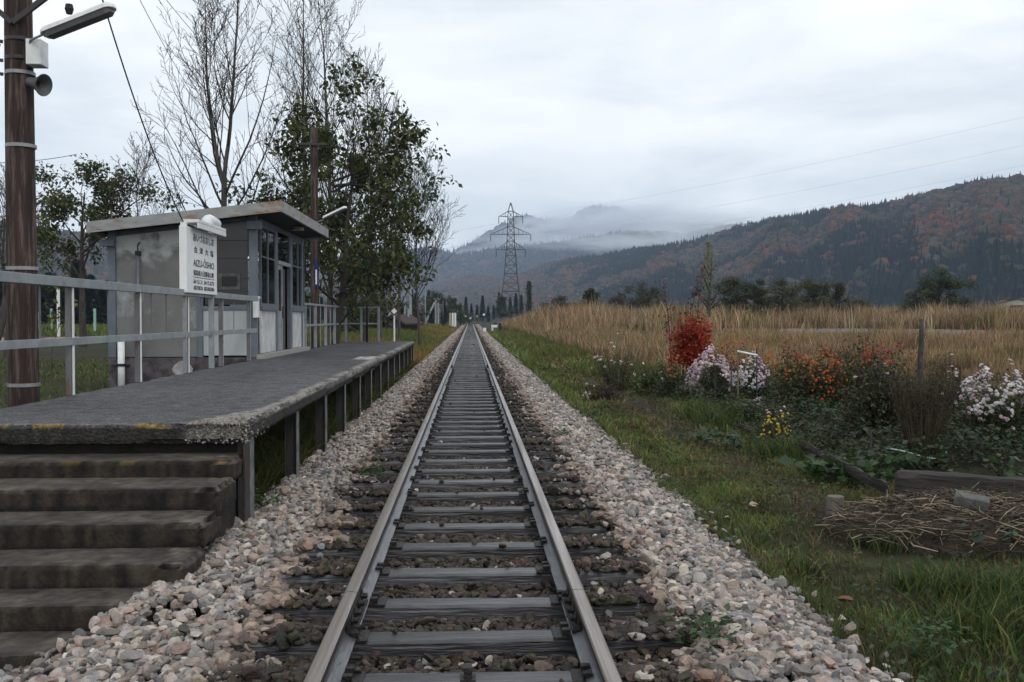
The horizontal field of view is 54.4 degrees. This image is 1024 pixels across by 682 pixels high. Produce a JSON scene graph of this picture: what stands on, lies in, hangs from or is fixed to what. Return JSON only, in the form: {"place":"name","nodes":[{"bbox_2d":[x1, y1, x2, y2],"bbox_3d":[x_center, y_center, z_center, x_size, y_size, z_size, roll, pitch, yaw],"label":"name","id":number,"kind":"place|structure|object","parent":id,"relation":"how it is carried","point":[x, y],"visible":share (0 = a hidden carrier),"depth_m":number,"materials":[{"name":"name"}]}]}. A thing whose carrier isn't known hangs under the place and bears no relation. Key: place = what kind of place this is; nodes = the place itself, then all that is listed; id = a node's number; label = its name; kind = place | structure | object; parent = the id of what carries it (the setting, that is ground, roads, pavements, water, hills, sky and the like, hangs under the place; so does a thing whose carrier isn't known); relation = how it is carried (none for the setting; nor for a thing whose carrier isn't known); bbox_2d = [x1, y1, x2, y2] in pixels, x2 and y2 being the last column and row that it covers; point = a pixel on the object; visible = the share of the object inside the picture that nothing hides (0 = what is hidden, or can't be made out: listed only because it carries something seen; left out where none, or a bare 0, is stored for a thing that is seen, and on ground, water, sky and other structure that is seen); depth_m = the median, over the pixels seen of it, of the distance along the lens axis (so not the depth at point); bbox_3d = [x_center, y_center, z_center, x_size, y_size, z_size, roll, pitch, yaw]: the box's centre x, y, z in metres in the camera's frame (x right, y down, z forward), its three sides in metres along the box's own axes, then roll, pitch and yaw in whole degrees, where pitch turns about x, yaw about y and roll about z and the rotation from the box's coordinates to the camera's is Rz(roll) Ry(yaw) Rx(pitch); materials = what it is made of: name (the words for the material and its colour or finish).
{"place":"outdoors","nodes":[
{"label":"outdoors","id":0,"kind":"place"},
{"bbox_2d":[0,333,387,408],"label":"grass","id":1,"kind":"structure","parent":0,"point":[63,364],"depth_m":25.01,"materials":[{"name":"plant"}]},
{"bbox_2d":[404,337,539,378],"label":"gravel","id":2,"kind":"structure","parent":0,"point":[507,362],"depth_m":34.73,"materials":[{"name":"gravel"}]},
{"bbox_2d":[0,318,1023,681],"bbox_3d":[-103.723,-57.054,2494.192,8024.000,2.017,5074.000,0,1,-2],"label":"ground","id":3,"kind":"structure","parent":0,"point":[100,354],"depth_m":8.35,"materials":[{"name":"plant"}]},
{"bbox_2d":[0,189,71,340],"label":"leafy tree","id":4,"kind":"object","parent":3,"relation":"on","point":[50,236],"visible":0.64,"depth_m":30.01,"materials":[{"name":"green plant"}]},
{"bbox_2d":[0,0,116,407],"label":"utility pole","id":5,"kind":"object","parent":3,"relation":"on","point":[25,53],"visible":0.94,"depth_m":10.24,"materials":[{"name":"brown wood"}]},
{"bbox_2d":[38,298,81,372],"bbox_3d":[-11.779,-0.074,25.551,1.304,2.066,1.183,0,1,-2],"label":"sapling","id":6,"kind":"object","parent":3,"relation":"on","point":[53,314],"visible":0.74,"depth_m":25.56,"materials":[{"name":"green plant"}]},
{"bbox_2d":[76,274,105,324],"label":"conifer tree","id":7,"kind":"object","parent":3,"relation":"on","point":[90,295],"visible":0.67,"depth_m":124.55,"materials":[{"name":"green plant"}]},
{"bbox_2d":[0,153,194,346],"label":"leafy tree","id":8,"kind":"object","parent":3,"relation":"on","point":[106,189],"visible":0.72,"depth_m":42.10,"materials":[{"name":"green plant"}]},
{"bbox_2d":[0,441,244,669],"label":"concrete steps","id":9,"kind":"structure","parent":3,"relation":"on","point":[88,532],"depth_m":6.01,"materials":[{"name":"concrete"}]},
{"bbox_2d":[96,119,180,254],"bbox_3d":[-15.163,-4.131,39.735,3.154,9.311,3.888,0,1,-2],"label":"bare tree","id":10,"kind":"object","parent":3,"relation":"on","point":[143,170],"visible":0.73,"depth_m":39.36,"materials":[{"name":"grey plant"}]},
{"bbox_2d":[2,323,363,335],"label":"grass","id":11,"kind":"structure","parent":3,"relation":"on","point":[101,328],"depth_m":69.58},
{"bbox_2d":[0,341,414,521],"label":"railway platform","id":12,"kind":"structure","parent":3,"relation":"on","point":[246,402],"depth_m":9.33,"materials":[{"name":"concrete"}]},
{"bbox_2d":[0,271,257,394],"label":"platform railing","id":13,"kind":"object","parent":12,"relation":"on","point":[69,341],"visible":0.94,"depth_m":10.81,"materials":[{"name":"metal"}]},
{"bbox_2d":[179,215,225,372],"bbox_3d":[-4.407,-0.708,14.262,0.230,2.263,1.650,0,1,-2],"label":"station sign","id":14,"kind":"object","parent":12,"relation":"on","point":[197,261],"visible":1,"depth_m":14.01,"materials":[{"name":"metal"}]},
{"bbox_2d":[303,303,379,347],"bbox_3d":[-4.599,-0.446,27.748,1.105,1.115,8.035,0,1,-2],"label":"platform railing","id":15,"kind":"object","parent":12,"relation":"on","point":[334,324],"visible":0.97,"depth_m":27.19,"materials":[{"name":"metal"}]},
{"bbox_2d":[86,200,328,387],"bbox_3d":[-5.988,-0.562,20.812,3.457,4.070,5.900,0,1,-2],"label":"waiting shelter","id":16,"kind":"object","parent":3,"relation":"on","point":[143,250],"visible":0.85,"depth_m":18.35,"materials":[{"name":"paint"}]},
{"bbox_2d":[204,220,247,304],"bbox_3d":[-5.275,-1.454,18.371,0.787,1.567,0.026,0,1,-2],"label":"window","id":17,"kind":"structure","parent":16,"relation":"in","point":[232,249],"depth_m":18.38,"materials":[{"name":"grey glass"}]},
{"bbox_2d":[258,225,275,306],"bbox_3d":[-4.793,-1.451,19.507,0.045,1.548,1.412,0,1,-2],"label":"window","id":18,"kind":"structure","parent":16,"relation":"in","point":[266,236],"depth_m":19.47,"materials":[{"name":"glass"}]},
{"bbox_2d":[278,265,283,349],"bbox_3d":[-4.833,-0.695,20.744,0.057,1.771,0.540,0,1,-2],"label":"door","id":19,"kind":"structure","parent":16,"relation":"in","point":[280,268],"depth_m":20.87,"materials":[{"name":"paint"}]},
{"bbox_2d":[278,232,289,263],"bbox_3d":[-4.863,-1.970,21.132,0.040,0.584,1.397,0,1,-2],"label":"window","id":20,"kind":"structure","parent":16,"relation":"in","point":[283,241],"depth_m":21.23,"materials":[{"name":"glass"}]},
{"bbox_2d":[292,238,303,307],"bbox_3d":[-4.934,-1.530,22.892,0.045,1.548,1.603,0,1,-2],"label":"window","id":21,"kind":"structure","parent":16,"relation":"in","point":[296,262],"depth_m":22.81,"materials":[{"name":"glass"}]},
{"bbox_2d":[131,0,312,211],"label":"bare tree","id":22,"kind":"object","parent":3,"relation":"on","point":[222,175],"visible":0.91,"depth_m":33.45,"materials":[{"name":"grey plant"}]},
{"bbox_2d":[206,0,373,293],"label":"bare tree","id":23,"kind":"object","parent":3,"relation":"on","point":[303,86],"visible":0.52,"depth_m":37.20,"materials":[{"name":"grey plant"}]},
{"bbox_2d":[244,0,401,345],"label":"bare tree","id":24,"kind":"object","parent":3,"relation":"on","point":[329,189],"visible":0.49,"depth_m":39.40,"materials":[{"name":"grey plant"}]},
{"bbox_2d":[300,127,346,348],"bbox_3d":[-4.989,-2.292,26.909,1.565,7.045,0.437,1,2,30],"label":"utility pole","id":25,"kind":"object","parent":3,"relation":"on","point":[314,263],"visible":0.8,"depth_m":27.14,"materials":[{"name":"brown wood"}]},
{"bbox_2d":[254,360,423,503],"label":"weeds","id":26,"kind":"object","parent":3,"relation":"on","point":[269,456],"visible":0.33,"depth_m":12.81,"materials":[{"name":"green plant"}]},
{"bbox_2d":[215,51,462,344],"bbox_3d":[-5.354,-3.608,29.851,7.023,9.258,6.488,-1,2,-39],"label":"leafy tree","id":27,"kind":"object","parent":3,"relation":"on","point":[358,166],"visible":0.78,"depth_m":29.19,"materials":[{"name":"green plant"}]},
{"bbox_2d":[278,169,403,328],"bbox_3d":[-6.220,-2.371,32.523,4.194,6.656,5.338,-1,2,-39],"label":"young tree","id":28,"kind":"object","parent":3,"relation":"on","point":[321,264],"visible":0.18,"depth_m":32.15,"materials":[{"name":"green plant"}]},
{"bbox_2d":[331,293,376,333],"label":"bushy tree","id":29,"kind":"object","parent":3,"relation":"on","point":[355,320],"visible":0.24,"depth_m":59.37,"materials":[{"name":"green plant"}]},
{"bbox_2d":[321,207,422,340],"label":"young tree","id":30,"kind":"object","parent":3,"relation":"on","point":[392,301],"visible":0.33,"depth_m":41.81,"materials":[{"name":"green plant"}]},
{"bbox_2d":[322,42,422,332],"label":"bare tree","id":31,"kind":"object","parent":3,"relation":"on","point":[372,93],"visible":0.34,"depth_m":45.94,"materials":[{"name":"grey plant"}]},
{"bbox_2d":[338,81,426,337],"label":"bare tree","id":32,"kind":"object","parent":3,"relation":"on","point":[381,329],"visible":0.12,"depth_m":52.08,"materials":[{"name":"grey plant"}]},
{"bbox_2d":[307,323,459,362],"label":"weeds","id":33,"kind":"object","parent":3,"relation":"on","point":[433,336],"visible":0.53,"depth_m":59.39,"materials":[{"name":"green plant"}]},
{"bbox_2d":[367,130,436,338],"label":"bare tree","id":34,"kind":"object","parent":3,"relation":"on","point":[398,316],"visible":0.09,"depth_m":57.53,"materials":[{"name":"grey plant"}]},
{"bbox_2d":[382,314,423,331],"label":"shed","id":35,"kind":"structure","parent":3,"relation":"on","point":[409,322],"depth_m":78.14,"materials":[{"name":"grey"}]},
{"bbox_2d":[379,141,465,345],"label":"bare tree","id":36,"kind":"object","parent":3,"relation":"on","point":[423,255],"visible":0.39,"depth_m":55.45,"materials":[{"name":"grey plant"}]},
{"bbox_2d":[415,288,455,323],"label":"bushy tree","id":37,"kind":"object","parent":3,"relation":"on","point":[436,296],"visible":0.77,"depth_m":189.04,"materials":[{"name":"green plant"}]},
{"bbox_2d":[0,472,912,681],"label":"gravel","id":38,"kind":"structure","parent":3,"relation":"on","point":[668,543],"depth_m":5.29,"materials":[{"name":"gravel"}]},
{"bbox_2d":[660,602,745,651],"bbox_3d":[0.883,1.357,4.811,0.476,0.202,0.609,0,1,-2],"label":"weed","id":39,"kind":"object","parent":38,"relation":"on","point":[699,622],"visible":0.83,"depth_m":4.72,"materials":[{"name":"green plant"}]},
{"bbox_2d":[208,325,726,681],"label":"railway track","id":40,"kind":"structure","parent":3,"relation":"on","point":[341,647],"depth_m":5.93,"materials":[{"name":"metal"}]},
{"bbox_2d":[269,374,683,496],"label":"gravel","id":41,"kind":"structure","parent":3,"relation":"on","point":[587,445],"depth_m":12.61,"materials":[{"name":"gravel"}]},
{"bbox_2d":[490,203,530,315],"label":"electricity pylon","id":42,"kind":"object","parent":3,"relation":"on","point":[507,234],"visible":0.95,"depth_m":371.01,"materials":[{"name":"metal"}]},
{"bbox_2d":[488,328,669,377],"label":"weeds","id":43,"kind":"object","parent":3,"relation":"on","point":[513,334],"visible":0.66,"depth_m":46.09,"materials":[{"name":"green plant"}]},
{"bbox_2d":[579,382,626,400],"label":"dark shrub","id":44,"kind":"object","parent":3,"relation":"on","point":[601,393],"visible":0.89,"depth_m":21.56,"materials":[{"name":"green plant"}]},
{"bbox_2d":[575,331,650,391],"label":"cosmos plants","id":45,"kind":"object","parent":3,"relation":"on","point":[607,377],"visible":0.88,"depth_m":24.58,"materials":[{"name":"green plant"}]},
{"bbox_2d":[498,315,734,364],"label":"tall grass","id":46,"kind":"structure","parent":3,"relation":"on","point":[583,336],"depth_m":47.60,"materials":[{"name":"plant"}]},
{"bbox_2d":[620,281,663,310],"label":"bushy tree","id":47,"kind":"object","parent":3,"relation":"on","point":[644,299],"visible":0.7,"depth_m":165.38,"materials":[{"name":"green plant"}]},
{"bbox_2d":[630,356,684,394],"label":"green plants","id":48,"kind":"object","parent":3,"relation":"on","point":[648,381],"visible":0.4,"depth_m":23.06,"materials":[{"name":"green plant"}]},
{"bbox_2d":[653,354,695,397],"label":"flowering bush","id":49,"kind":"object","parent":3,"relation":"on","point":[675,377],"visible":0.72,"depth_m":22.11,"materials":[{"name":"green plant"}]},
{"bbox_2d":[644,391,724,420],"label":"grass tuft","id":50,"kind":"object","parent":3,"relation":"on","point":[688,406],"visible":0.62,"depth_m":17.63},
{"bbox_2d":[665,312,714,375],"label":"red shrub","id":51,"kind":"object","parent":3,"relation":"on","point":[693,343],"visible":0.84,"depth_m":26.57,"materials":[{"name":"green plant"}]},
{"bbox_2d":[680,344,736,398],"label":"flowering bush","id":52,"kind":"object","parent":3,"relation":"on","point":[723,367],"visible":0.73,"depth_m":21.57,"materials":[{"name":"white plant"}]},
{"bbox_2d":[689,241,727,324],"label":"poplar tree","id":53,"kind":"object","parent":3,"relation":"on","point":[709,302],"visible":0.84,"depth_m":78.56,"materials":[{"name":"green plant"}]},
{"bbox_2d":[667,398,758,429],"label":"grass tuft","id":54,"kind":"object","parent":3,"relation":"on","point":[714,419],"visible":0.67,"depth_m":16.31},
{"bbox_2d":[693,430,760,450],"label":"broadleaf plant","id":55,"kind":"object","parent":3,"relation":"on","point":[737,445],"visible":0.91,"depth_m":13.72,"materials":[{"name":"green plant"}]},
{"bbox_2d":[711,275,761,313],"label":"bushy tree","id":56,"kind":"object","parent":3,"relation":"on","point":[733,284],"visible":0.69,"depth_m":100.80,"materials":[{"name":"green plant"}]},
{"bbox_2d":[707,518,778,551],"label":"grass tuft","id":57,"kind":"object","parent":3,"relation":"on","point":[753,539],"visible":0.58,"depth_m":7.78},
{"bbox_2d":[704,335,783,383],"bbox_3d":[5.396,0.486,23.232,1.813,1.342,1.637,0,1,-2],"label":"flowering bush","id":58,"kind":"object","parent":3,"relation":"on","point":[741,356],"visible":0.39,"depth_m":23.13,"materials":[{"name":"orange plant"}]},
{"bbox_2d":[732,351,773,397],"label":"flowering bush","id":59,"kind":"object","parent":3,"relation":"on","point":[743,378],"visible":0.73,"depth_m":20.40,"materials":[{"name":"white plant"}]},
{"bbox_2d":[736,279,774,316],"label":"bushy tree","id":60,"kind":"object","parent":3,"relation":"on","point":[761,300],"visible":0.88,"depth_m":98.83,"materials":[{"name":"green plant"}]},
{"bbox_2d":[502,290,1023,335],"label":"tall grass","id":61,"kind":"structure","parent":3,"relation":"on","point":[945,319],"depth_m":80.03,"materials":[{"name":"plant"}]},
{"bbox_2d":[727,427,806,459],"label":"grass tuft","id":62,"kind":"object","parent":3,"relation":"on","point":[759,451],"visible":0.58,"depth_m":13.14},
{"bbox_2d":[748,412,792,442],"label":"flowering bush","id":63,"kind":"object","parent":3,"relation":"on","point":[772,429],"visible":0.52,"depth_m":14.34,"materials":[{"name":"yellow plant"}]},
{"bbox_2d":[756,277,810,312],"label":"bushy tree","id":64,"kind":"object","parent":3,"relation":"on","point":[790,292],"visible":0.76,"depth_m":105.53,"materials":[{"name":"green plant"}]},
{"bbox_2d":[757,430,825,461],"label":"grass tuft","id":65,"kind":"object","parent":3,"relation":"on","point":[788,452],"visible":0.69,"depth_m":12.75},
{"bbox_2d":[576,318,1023,359],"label":"tall grass","id":66,"kind":"structure","parent":3,"relation":"on","point":[808,342],"depth_m":42.40,"materials":[{"name":"plant"}]},
{"bbox_2d":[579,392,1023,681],"bbox_3d":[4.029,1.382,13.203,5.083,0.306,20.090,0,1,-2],"label":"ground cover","id":67,"kind":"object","parent":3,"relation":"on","point":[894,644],"visible":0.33,"depth_m":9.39,"materials":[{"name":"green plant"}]},
{"bbox_2d":[770,540,840,581],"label":"grass tuft","id":68,"kind":"object","parent":3,"relation":"on","point":[805,566],"visible":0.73,"depth_m":7.07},
{"bbox_2d":[792,278,832,310],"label":"bushy tree","id":69,"kind":"object","parent":3,"relation":"on","point":[812,290],"visible":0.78,"depth_m":118.69,"materials":[{"name":"green plant"}]},
{"bbox_2d":[776,453,858,477],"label":"broadleaf plant","id":70,"kind":"object","parent":3,"relation":"on","point":[785,459],"visible":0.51,"depth_m":11.43,"materials":[{"name":"green plant"}]},
{"bbox_2d":[766,345,869,411],"bbox_3d":[5.606,0.690,18.005,1.934,1.308,1.357,0,1,-2],"label":"flowering bush","id":71,"kind":"object","parent":3,"relation":"on","point":[813,383],"visible":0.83,"depth_m":17.93,"materials":[{"name":"green plant"}]},
{"bbox_2d":[635,335,1023,414],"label":"tall grass","id":72,"kind":"structure","parent":3,"relation":"on","point":[994,362],"depth_m":31.89,"materials":[{"name":"plant"}]},
{"bbox_2d":[817,281,854,313],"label":"bushy tree","id":73,"kind":"object","parent":3,"relation":"on","point":[838,292],"visible":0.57,"depth_m":121.16,"materials":[{"name":"green plant"}]},
{"bbox_2d":[799,440,888,493],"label":"timber beam","id":74,"kind":"structure","parent":3,"relation":"on","point":[860,475],"depth_m":10.58,"materials":[{"name":"wood"}]},
{"bbox_2d":[669,368,1023,476],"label":"ground cover","id":75,"kind":"object","parent":3,"relation":"on","point":[974,440],"visible":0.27,"depth_m":12.90,"materials":[{"name":"green plant"}]},
{"bbox_2d":[802,455,893,479],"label":"broadleaf plant","id":76,"kind":"object","parent":3,"relation":"on","point":[807,470],"visible":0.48,"depth_m":11.09,"materials":[{"name":"green plant"}]},
{"bbox_2d":[807,454,902,486],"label":"broadleaf plant","id":77,"kind":"object","parent":3,"relation":"on","point":[867,466],"visible":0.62,"depth_m":10.84,"materials":[{"name":"green plant"}]},
{"bbox_2d":[819,332,926,405],"bbox_3d":[6.571,0.560,18.441,2.522,1.485,1.616,0,1,-2],"label":"flowering bush","id":78,"kind":"object","parent":3,"relation":"on","point":[861,365],"visible":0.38,"depth_m":18.34,"materials":[{"name":"green plant"}]},
{"bbox_2d":[832,357,914,434],"bbox_3d":[5.235,0.797,14.239,1.108,1.134,1.036,-1,1,-24],"label":"dark shrub","id":79,"kind":"object","parent":3,"relation":"on","point":[873,399],"visible":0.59,"depth_m":14.16,"materials":[{"name":"green plant"}]},
{"bbox_2d":[839,519,915,564],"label":"grass tuft","id":80,"kind":"object","parent":3,"relation":"on","point":[873,544],"visible":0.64,"depth_m":7.64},
{"bbox_2d":[805,449,950,469],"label":"broadleaf plant","id":81,"kind":"object","parent":3,"relation":"on","point":[913,461],"visible":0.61,"depth_m":11.53,"materials":[{"name":"green plant"}]},
{"bbox_2d":[807,482,1023,558],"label":"straw heap","id":82,"kind":"object","parent":3,"relation":"on","point":[908,514],"visible":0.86,"depth_m":7.75,"materials":[{"name":"plant"}]},
{"bbox_2d":[953,490,989,511],"bbox_3d":[3.667,1.282,7.946,0.260,0.104,0.183,11,14,22],"label":"stone block","id":83,"kind":"object","parent":82,"relation":"on","point":[982,502],"depth_m":7.88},
{"bbox_2d":[881,362,963,459],"bbox_3d":[5.029,0.852,12.127,1.007,1.219,0.805,0,1,-2],"label":"dry broom bush","id":84,"kind":"object","parent":3,"relation":"on","point":[930,410],"visible":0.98,"depth_m":12.05,"materials":[{"name":"brown plant"}]},
{"bbox_2d":[867,604,983,659],"bbox_3d":[2.196,1.535,5.269,0.567,0.194,0.573,1,2,29],"label":"weed","id":85,"kind":"object","parent":3,"relation":"on","point":[921,626],"visible":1,"depth_m":5.27,"materials":[{"name":"green plant"}]},
{"bbox_2d":[844,556,1023,664],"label":"grass tuft","id":86,"kind":"object","parent":3,"relation":"on","point":[989,612],"visible":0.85,"depth_m":5.73,"materials":[{"name":"plant"}]},
{"bbox_2d":[852,548,1015,621],"bbox_3d":[2.843,1.547,6.527,1.159,0.291,1.108,0,1,-2],"label":"grass tuft","id":87,"kind":"object","parent":3,"relation":"on","point":[935,578],"visible":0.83,"depth_m":6.49,"materials":[{"name":"plant"}]},
{"bbox_2d":[852,625,1023,681],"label":"grass tuft","id":88,"kind":"object","parent":3,"relation":"on","point":[979,676],"visible":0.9,"depth_m":5.07,"materials":[{"name":"plant"}]},
{"bbox_2d":[899,265,978,309],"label":"bushy tree","id":89,"kind":"object","parent":3,"relation":"on","point":[933,292],"visible":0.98,"depth_m":106.34,"materials":[{"name":"green plant"}]},
{"bbox_2d":[939,345,970,422],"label":"flowering bush","id":90,"kind":"object","parent":3,"relation":"on","point":[958,384],"visible":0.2,"depth_m":13.85,"materials":[{"name":"green plant"}]},
{"bbox_2d":[894,469,1023,497],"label":"timber beam","id":91,"kind":"structure","parent":3,"relation":"on","point":[914,479],"depth_m":9.63,"materials":[{"name":"wood"}]},
{"bbox_2d":[932,359,1023,449],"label":"flowering bush","id":92,"kind":"object","parent":3,"relation":"on","point":[987,406],"visible":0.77,"depth_m":12.77,"materials":[{"name":"white plant"}]},
{"bbox_2d":[932,453,1023,476],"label":"broadleaf plant","id":93,"kind":"object","parent":3,"relation":"on","point":[993,459],"visible":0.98,"depth_m":10.96,"materials":[{"name":"green plant"}]},
{"bbox_2d":[953,556,1023,609],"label":"grass tuft","id":94,"kind":"object","parent":3,"relation":"on","point":[1019,578],"visible":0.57,"depth_m":6.32,"materials":[{"name":"plant"}]},
{"bbox_2d":[0,0,1023,260],"label":"sky","id":95,"kind":"structure","parent":0,"point":[539,107],"materials":[{"name":"white"}]},
{"bbox_2d":[392,239,633,292],"bbox_3d":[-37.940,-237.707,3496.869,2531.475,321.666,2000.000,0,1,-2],"label":"hills","id":96,"kind":"structure","parent":0,"point":[519,267],"depth_m":3033.23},
{"bbox_2d":[306,221,754,292],"bbox_3d":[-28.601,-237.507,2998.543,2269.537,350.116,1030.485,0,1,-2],"label":"forest","id":97,"kind":"object","parent":96,"relation":"on","point":[542,253],"visible":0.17,"depth_m":3274.93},
{"bbox_2d":[485,328,635,369],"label":"grass","id":98,"kind":"structure","parent":0,"point":[559,363],"depth_m":39.65,"materials":[{"name":"plant"}]},
{"bbox_2d":[523,362,815,447],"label":"grass","id":99,"kind":"structure","parent":0,"point":[561,383],"depth_m":18.23,"materials":[{"name":"plant"}]},
{"bbox_2d":[478,227,1023,317],"bbox_3d":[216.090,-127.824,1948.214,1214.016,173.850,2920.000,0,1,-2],"label":"hills","id":100,"kind":"structure","parent":0,"point":[983,295],"depth_m":726.61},
{"bbox_2d":[385,171,1023,318],"bbox_3d":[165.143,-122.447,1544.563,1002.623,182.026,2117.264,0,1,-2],"label":"forest","id":101,"kind":"object","parent":100,"relation":"on","point":[953,227],"visible":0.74,"depth_m":1022.05,"materials":[{"name":"plant"}]},
{"bbox_2d":[631,328,990,333],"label":"path","id":102,"kind":"structure","parent":0,"point":[843,329],"depth_m":73.29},
{"bbox_3d":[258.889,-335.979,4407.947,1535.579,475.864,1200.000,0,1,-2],"label":"hills","id":103,"kind":"structure","parent":0,"visible":0},
{"bbox_2d":[448,202,725,253],"bbox_3d":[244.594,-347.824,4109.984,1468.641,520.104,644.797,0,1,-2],"label":"forest","id":104,"kind":"object","parent":103,"relation":"on","point":[603,219],"visible":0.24,"depth_m":4335.82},
{"bbox_3d":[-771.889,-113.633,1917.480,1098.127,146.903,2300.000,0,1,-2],"label":"hills","id":105,"kind":"structure","parent":0,"visible":0},
{"bbox_2d":[0,220,377,318],"bbox_3d":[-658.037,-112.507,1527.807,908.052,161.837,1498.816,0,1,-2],"label":"forest","id":106,"kind":"object","parent":105,"relation":"on","point":[99,271],"visible":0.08,"depth_m":1385.87,"materials":[{"name":"plant"}]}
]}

